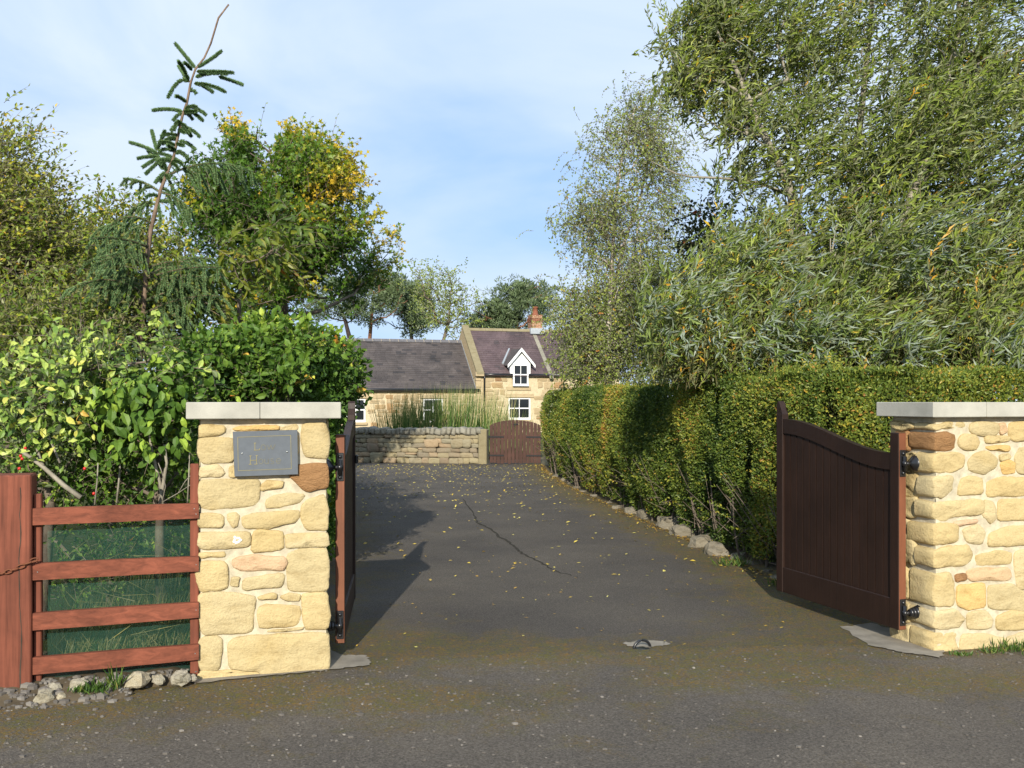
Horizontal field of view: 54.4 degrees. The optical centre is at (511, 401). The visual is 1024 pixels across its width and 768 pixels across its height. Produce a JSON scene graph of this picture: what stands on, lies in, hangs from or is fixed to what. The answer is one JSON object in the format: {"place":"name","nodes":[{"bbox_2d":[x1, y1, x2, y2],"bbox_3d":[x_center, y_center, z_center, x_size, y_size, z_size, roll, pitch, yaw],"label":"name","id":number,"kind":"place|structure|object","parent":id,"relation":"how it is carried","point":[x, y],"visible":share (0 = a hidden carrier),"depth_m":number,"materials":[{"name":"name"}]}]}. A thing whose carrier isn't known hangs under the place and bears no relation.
{"place":"outdoors","nodes":[
{"label":"outdoors","id":0,"kind":"place"},
{"bbox_2d":[0,643,194,709],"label":"terrain bank","id":1,"kind":"structure","parent":0,"point":[101,674],"depth_m":5.39,"materials":[{"name":"soil"}]},
{"bbox_2d":[33,688,54,703],"bbox_3d":[-2.403,1.524,5.128,0.095,0.082,0.110,-2,0,8],"label":"rock","id":2,"kind":"object","parent":1,"relation":"on","point":[45,695],"visible":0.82,"depth_m":5.10,"materials":[{"name":"beige stone"}]},
{"bbox_2d":[48,682,61,690],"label":"rock","id":3,"kind":"object","parent":1,"relation":"on","point":[53,686],"visible":0.76,"depth_m":5.22,"materials":[{"name":"beige stone"}]},
{"bbox_2d":[56,692,65,699],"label":"rock","id":4,"kind":"object","parent":1,"relation":"on","point":[60,695],"visible":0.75,"depth_m":5.14,"materials":[{"name":"beige stone"}]},
{"bbox_2d":[69,677,87,691],"bbox_3d":[-2.283,1.495,5.240,0.108,0.078,0.088,-3,10,-8],"label":"rock","id":5,"kind":"object","parent":1,"relation":"on","point":[74,683],"visible":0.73,"depth_m":5.21,"materials":[{"name":"grey stone"}]},
{"bbox_2d":[43,495,199,672],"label":"dry grass","id":6,"kind":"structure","parent":1,"relation":"on","point":[132,638],"depth_m":5.73,"materials":[{"name":"green plant"}]},
{"bbox_2d":[124,671,150,688],"bbox_3d":[-2.002,1.489,5.328,0.109,0.097,0.133,-2,-5,12],"label":"rock","id":7,"kind":"object","parent":1,"relation":"on","point":[138,679],"visible":0.99,"depth_m":5.29,"materials":[{"name":"grey stone"}]},
{"bbox_2d":[0,407,776,651],"bbox_3d":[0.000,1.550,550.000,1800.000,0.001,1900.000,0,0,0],"label":"ground","id":8,"kind":"structure","parent":0,"point":[175,527],"depth_m":10.45,"materials":[{"name":"green plant"}]},
{"bbox_2d":[0,473,36,687],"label":"fence post","id":9,"kind":"object","parent":8,"relation":"on","point":[18,491],"visible":0.91,"depth_m":5.22,"materials":[{"name":"brown wood"}]},
{"bbox_2d":[0,557,39,573],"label":"chain","id":10,"kind":"object","parent":9,"relation":"hanging from","point":[24,564],"visible":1,"depth_m":5.21,"materials":[{"name":"metal"}]},
{"bbox_2d":[0,84,153,472],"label":"yellowing tree","id":11,"kind":"object","parent":8,"relation":"on","point":[24,232],"visible":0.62,"depth_m":10.21,"materials":[{"name":"green plant"}]},
{"bbox_2d":[0,422,189,628],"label":"undergrowth bush","id":12,"kind":"object","parent":8,"relation":"on","point":[111,526],"visible":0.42,"depth_m":6.78,"materials":[{"name":"green plant"}]},
{"bbox_2d":[0,310,219,639],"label":"pale shrub","id":13,"kind":"object","parent":8,"relation":"on","point":[35,446],"visible":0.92,"depth_m":6.26,"materials":[{"name":"green plant"}]},
{"bbox_2d":[32,463,198,680],"bbox_3d":[-2.145,0.973,5.423,0.838,1.255,0.093,0,0,-17],"label":"rail fence","id":14,"kind":"object","parent":8,"relation":"on","point":[59,619],"visible":0.89,"depth_m":5.38,"materials":[{"name":"wood"}]},
{"bbox_2d":[0,237,233,506],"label":"olive bush","id":15,"kind":"object","parent":8,"relation":"on","point":[13,315],"visible":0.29,"depth_m":8.67,"materials":[{"name":"green plant"}]},
{"bbox_2d":[17,173,240,499],"bbox_3d":[-5.248,-0.714,13.118,3.215,4.527,2.538,0,0,0],"label":"garden bush","id":16,"kind":"object","parent":8,"relation":"on","point":[160,245],"visible":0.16,"depth_m":12.96,"materials":[{"name":"green plant"}]},
{"bbox_2d":[26,341,233,631],"bbox_3d":[-2.503,0.582,6.653,1.281,1.941,1.312,0,0,0],"label":"broad leaved shrub","id":17,"kind":"object","parent":8,"relation":"on","point":[149,420],"visible":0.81,"depth_m":6.41,"materials":[{"name":"green plant"}]},
{"bbox_2d":[44,4,257,557],"bbox_3d":[-3.307,-0.999,9.222,1.773,5.198,2.099,0,0,-21],"label":"spruce tree","id":18,"kind":"object","parent":8,"relation":"on","point":[111,274],"visible":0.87,"depth_m":8.95,"materials":[{"name":"green plant"}]},
{"bbox_2d":[159,187,338,346],"bbox_3d":[-2.429,-0.190,9.244,1.679,3.479,1.381,0,0,0],"label":"cherry tree","id":19,"kind":"object","parent":8,"relation":"on","point":[240,284],"visible":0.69,"depth_m":9.04,"materials":[{"name":"green plant"}]},
{"bbox_2d":[186,402,340,678],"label":"gate pillar","id":20,"kind":"structure","parent":8,"relation":"on","point":[263,573],"depth_m":5.62,"materials":[{"name":"stone"}]},
{"bbox_2d":[233,430,297,475],"bbox_3d":[-1.389,0.288,5.610,0.355,0.256,0.040,0,0,-17],"label":"name sign","id":21,"kind":"object","parent":20,"relation":"attached to","point":[261,453],"visible":1,"depth_m":5.60,"materials":[{"name":"grey stone"}]},
{"bbox_2d":[326,401,357,642],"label":"driveway gate","id":22,"kind":"structure","parent":20,"relation":"attached to","point":[346,460],"depth_m":6.05,"materials":[{"name":"brown paint"}]},
{"bbox_2d":[162,304,374,560],"bbox_3d":[-3.610,0.390,14.614,1.857,2.327,15.524,0,0,-15],"label":"mixed hedge","id":23,"kind":"object","parent":8,"relation":"on","point":[272,357],"visible":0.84,"depth_m":7.58,"materials":[{"name":"green plant"}]},
{"bbox_2d":[152,102,412,327],"bbox_3d":[-4.351,-1.938,18.569,4.616,6.975,5.448,0,0,0],"label":"maple tree","id":24,"kind":"object","parent":8,"relation":"on","point":[308,168],"visible":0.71,"depth_m":17.32,"materials":[{"name":"green plant"}]},
{"bbox_2d":[298,274,383,337],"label":"pine tree","id":25,"kind":"object","parent":8,"relation":"on","point":[341,314],"visible":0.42,"depth_m":69.87,"materials":[{"name":"green plant"}]},
{"bbox_2d":[356,270,426,337],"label":"pine tree","id":26,"kind":"object","parent":8,"relation":"on","point":[388,297],"visible":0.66,"depth_m":71.57,"materials":[{"name":"green plant"}]},
{"bbox_2d":[363,280,444,338],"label":"pine tree","id":27,"kind":"object","parent":8,"relation":"on","point":[407,316],"visible":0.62,"depth_m":74.31,"materials":[{"name":"green plant"}]},
{"bbox_2d":[356,426,488,463],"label":"dry stone wall","id":28,"kind":"structure","parent":8,"relation":"on","point":[451,445],"depth_m":24.95,"materials":[{"name":"beige stone"}]},
{"bbox_2d":[488,420,517,463],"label":"garden gate","id":29,"kind":"structure","parent":28,"relation":"attached to","point":[506,455],"depth_m":24.66,"materials":[{"name":"brown paint"}]},
{"bbox_2d":[396,256,491,339],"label":"thin tree","id":30,"kind":"object","parent":8,"relation":"on","point":[429,283],"visible":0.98,"depth_m":65.81,"materials":[{"name":"green plant"}]},
{"bbox_2d":[368,381,537,459],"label":"tall grass","id":31,"kind":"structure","parent":8,"relation":"on","point":[440,416],"depth_m":26.91,"materials":[{"name":"green plant"}]},
{"bbox_2d":[0,371,1023,413],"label":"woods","id":32,"kind":"object","parent":8,"relation":"on","point":[714,395],"visible":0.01,"depth_m":114.52,"materials":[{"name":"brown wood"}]},
{"bbox_2d":[459,273,565,328],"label":"pine tree","id":33,"kind":"object","parent":8,"relation":"on","point":[501,314],"visible":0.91,"depth_m":66.97,"materials":[{"name":"green plant"}]},
{"bbox_2d":[516,70,724,415],"bbox_3d":[2.897,-2.624,19.111,4.487,8.421,5.259,0,0,-37],"label":"birch tree","id":34,"kind":"object","parent":8,"relation":"on","point":[602,342],"visible":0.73,"depth_m":19.37,"materials":[{"name":"green plant"}]},
{"bbox_2d":[624,178,1018,394],"bbox_3d":[5.142,-0.894,15.291,7.009,4.890,3.068,0,0,0],"label":"dark tree","id":35,"kind":"object","parent":8,"relation":"on","point":[689,230],"visible":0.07,"depth_m":14.88,"materials":[{"name":"green plant"}]},
{"bbox_2d":[624,0,1023,538],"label":"willow tree","id":36,"kind":"object","parent":8,"relation":"on","point":[857,296],"visible":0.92,"depth_m":10.90,"materials":[{"name":"green plant"}]},
{"bbox_2d":[779,348,1023,451],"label":"hedge","id":37,"kind":"object","parent":8,"relation":"on","point":[956,377],"visible":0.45,"depth_m":8.01,"materials":[{"name":"green plant"}]},
{"bbox_2d":[877,402,1023,650],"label":"entrance wall","id":38,"kind":"structure","parent":8,"relation":"on","point":[965,536],"depth_m":6.25,"materials":[{"name":"stone"}]},
{"bbox_2d":[777,401,919,629],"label":"driveway gate","id":39,"kind":"structure","parent":38,"relation":"attached to","point":[841,523],"depth_m":6.89,"materials":[{"name":"brown paint"}]},
{"bbox_2d":[342,307,618,431],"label":"stone house","id":40,"kind":"structure","parent":0,"point":[498,358],"depth_m":50.74,"materials":[{"name":"stone"}]},
{"bbox_2d":[347,399,365,421],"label":"window","id":41,"kind":"structure","parent":40,"relation":"in","point":[361,413],"depth_m":48.40,"materials":[{"name":"white paint"}]},
{"bbox_2d":[423,399,442,419],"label":"window","id":42,"kind":"structure","parent":40,"relation":"in","point":[423,399],"depth_m":49.38,"materials":[{"name":"white paint"}]},
{"bbox_2d":[509,398,530,419],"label":"window","id":43,"kind":"structure","parent":40,"relation":"in","point":[524,403],"depth_m":50.73,"materials":[{"name":"white paint"}]},
{"bbox_2d":[513,364,528,385],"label":"window","id":44,"kind":"structure","parent":40,"relation":"in","point":[518,369],"depth_m":50.47,"materials":[{"name":"white paint"}]},
{"bbox_2d":[0,644,1023,767],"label":"road","id":45,"kind":"structure","parent":0,"point":[744,739],"depth_m":4.89,"materials":[{"name":"grey asphalt"}]},
{"bbox_2d":[151,674,165,684],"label":"rock","id":46,"kind":"object","parent":45,"relation":"on","point":[159,679],"visible":1,"depth_m":5.37,"materials":[{"name":"grey stone"}]},
{"bbox_2d":[170,670,190,685],"bbox_3d":[-1.794,1.494,5.390,0.098,0.071,0.088,0,15,21],"label":"rock","id":47,"kind":"object","parent":45,"relation":"on","point":[180,677],"visible":1,"depth_m":5.37,"materials":[{"name":"grey stone"}]},
{"bbox_2d":[190,674,196,681],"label":"rock","id":48,"kind":"object","parent":45,"relation":"on","point":[193,677],"visible":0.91,"depth_m":5.42,"materials":[{"name":"grey stone"}]},
{"bbox_2d":[0,648,1023,767],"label":"gravel","id":49,"kind":"structure","parent":45,"relation":"on","point":[23,694],"depth_m":5.10,"materials":[{"name":"grey gravel"}]},
{"bbox_2d":[0,0,1023,402],"label":"sky","id":50,"kind":"structure","parent":0,"point":[464,114],"materials":[{"name":"blue"}]},
{"bbox_2d":[327,457,888,659],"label":"driveway","id":51,"kind":"structure","parent":0,"point":[477,623],"depth_m":8.54,"materials":[{"name":"grey asphalt"}]},
{"bbox_2d":[191,650,370,682],"bbox_3d":[-1.497,1.538,5.853,1.300,0.001,0.612,0,0,-21],"label":"pavement cement","id":52,"kind":"object","parent":51,"relation":"on","point":[338,661],"visible":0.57,"depth_m":5.83,"materials":[{"name":"grey concrete"}]},
{"bbox_2d":[515,420,541,462],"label":"garden gate","id":53,"kind":"structure","parent":51,"relation":"on","point":[527,437],"depth_m":24.57,"materials":[{"name":"brown paint"}]},
{"bbox_2d":[67,555,1023,694],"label":"grass","id":54,"kind":"structure","parent":51,"relation":"on","point":[98,687],"depth_m":6.05,"materials":[{"name":"green plant"}]},
{"bbox_2d":[356,464,810,646],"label":"fallen leaves","id":55,"kind":"object","parent":51,"relation":"on","point":[566,485],"visible":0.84,"depth_m":14.74,"materials":[{"name":"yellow plant"}]},
{"bbox_2d":[611,505,622,508],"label":"rock","id":56,"kind":"object","parent":51,"relation":"on","point":[616,506],"visible":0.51,"depth_m":14.33,"materials":[{"name":"beige stone"}]},
{"bbox_2d":[624,506,635,513],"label":"rock","id":57,"kind":"object","parent":51,"relation":"on","point":[629,510],"visible":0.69,"depth_m":13.71,"materials":[{"name":"beige stone"}]},
{"bbox_2d":[632,639,651,649],"bbox_3d":[0.816,1.522,6.241,0.097,0.072,0.104,0,0,28],"label":"gate stop","id":58,"kind":"object","parent":51,"relation":"on","point":[641,647],"visible":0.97,"depth_m":6.23,"materials":[{"name":"black paint"}]},
{"bbox_2d":[635,508,655,518],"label":"rock","id":59,"kind":"object","parent":51,"relation":"on","point":[641,514],"visible":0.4,"depth_m":13.14,"materials":[{"name":"beige stone"}]},
{"bbox_2d":[623,640,669,647],"bbox_3d":[0.855,1.538,6.339,0.292,0.001,0.199,0,0,-29],"label":"pavement cement","id":60,"kind":"object","parent":51,"relation":"on","point":[653,643],"visible":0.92,"depth_m":6.33,"materials":[{"name":"grey concrete"}]},
{"bbox_2d":[656,516,678,528],"bbox_3d":[1.902,1.512,12.192,0.294,0.232,0.426,-2,-1,-32],"label":"rock","id":61,"kind":"object","parent":51,"relation":"on","point":[664,522],"visible":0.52,"depth_m":12.08,"materials":[{"name":"beige stone"}]},
{"bbox_2d":[669,524,697,536],"bbox_3d":[2.014,1.501,11.506,0.366,0.203,0.242,-7,6,-13],"label":"rock","id":62,"kind":"object","parent":51,"relation":"on","point":[680,530],"visible":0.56,"depth_m":11.40,"materials":[{"name":"beige stone"}]},
{"bbox_2d":[688,533,717,547],"bbox_3d":[2.033,1.516,10.640,0.362,0.196,0.249,-11,5,-31],"label":"rock","id":63,"kind":"object","parent":51,"relation":"on","point":[700,541],"visible":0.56,"depth_m":10.54,"materials":[{"name":"beige stone"}]},
{"bbox_2d":[704,541,729,555],"bbox_3d":[2.064,1.515,10.050,0.194,0.162,0.293,-24,20,-10],"label":"rock","id":64,"kind":"object","parent":51,"relation":"on","point":[712,548],"visible":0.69,"depth_m":10.00,"materials":[{"name":"beige stone"}]},
{"bbox_2d":[534,346,924,566],"bbox_3d":[1.715,0.550,15.980,1.520,2.014,17.066,0,0,-6],"label":"hedge","id":65,"kind":"object","parent":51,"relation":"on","point":[704,457],"visible":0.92,"depth_m":10.80,"materials":[{"name":"green plant"}]},
{"bbox_2d":[730,552,744,559],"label":"rock","id":66,"kind":"object","parent":51,"relation":"on","point":[735,555],"visible":0.62,"depth_m":9.78,"materials":[{"name":"grey stone"}]},
{"bbox_2d":[840,623,944,656],"bbox_3d":[2.464,1.538,6.457,0.448,0.001,0.942,0,0,0],"label":"pavement cement","id":67,"kind":"object","parent":51,"relation":"on","point":[873,634],"visible":0.79,"depth_m":6.42,"materials":[{"name":"grey concrete"}]}
]}

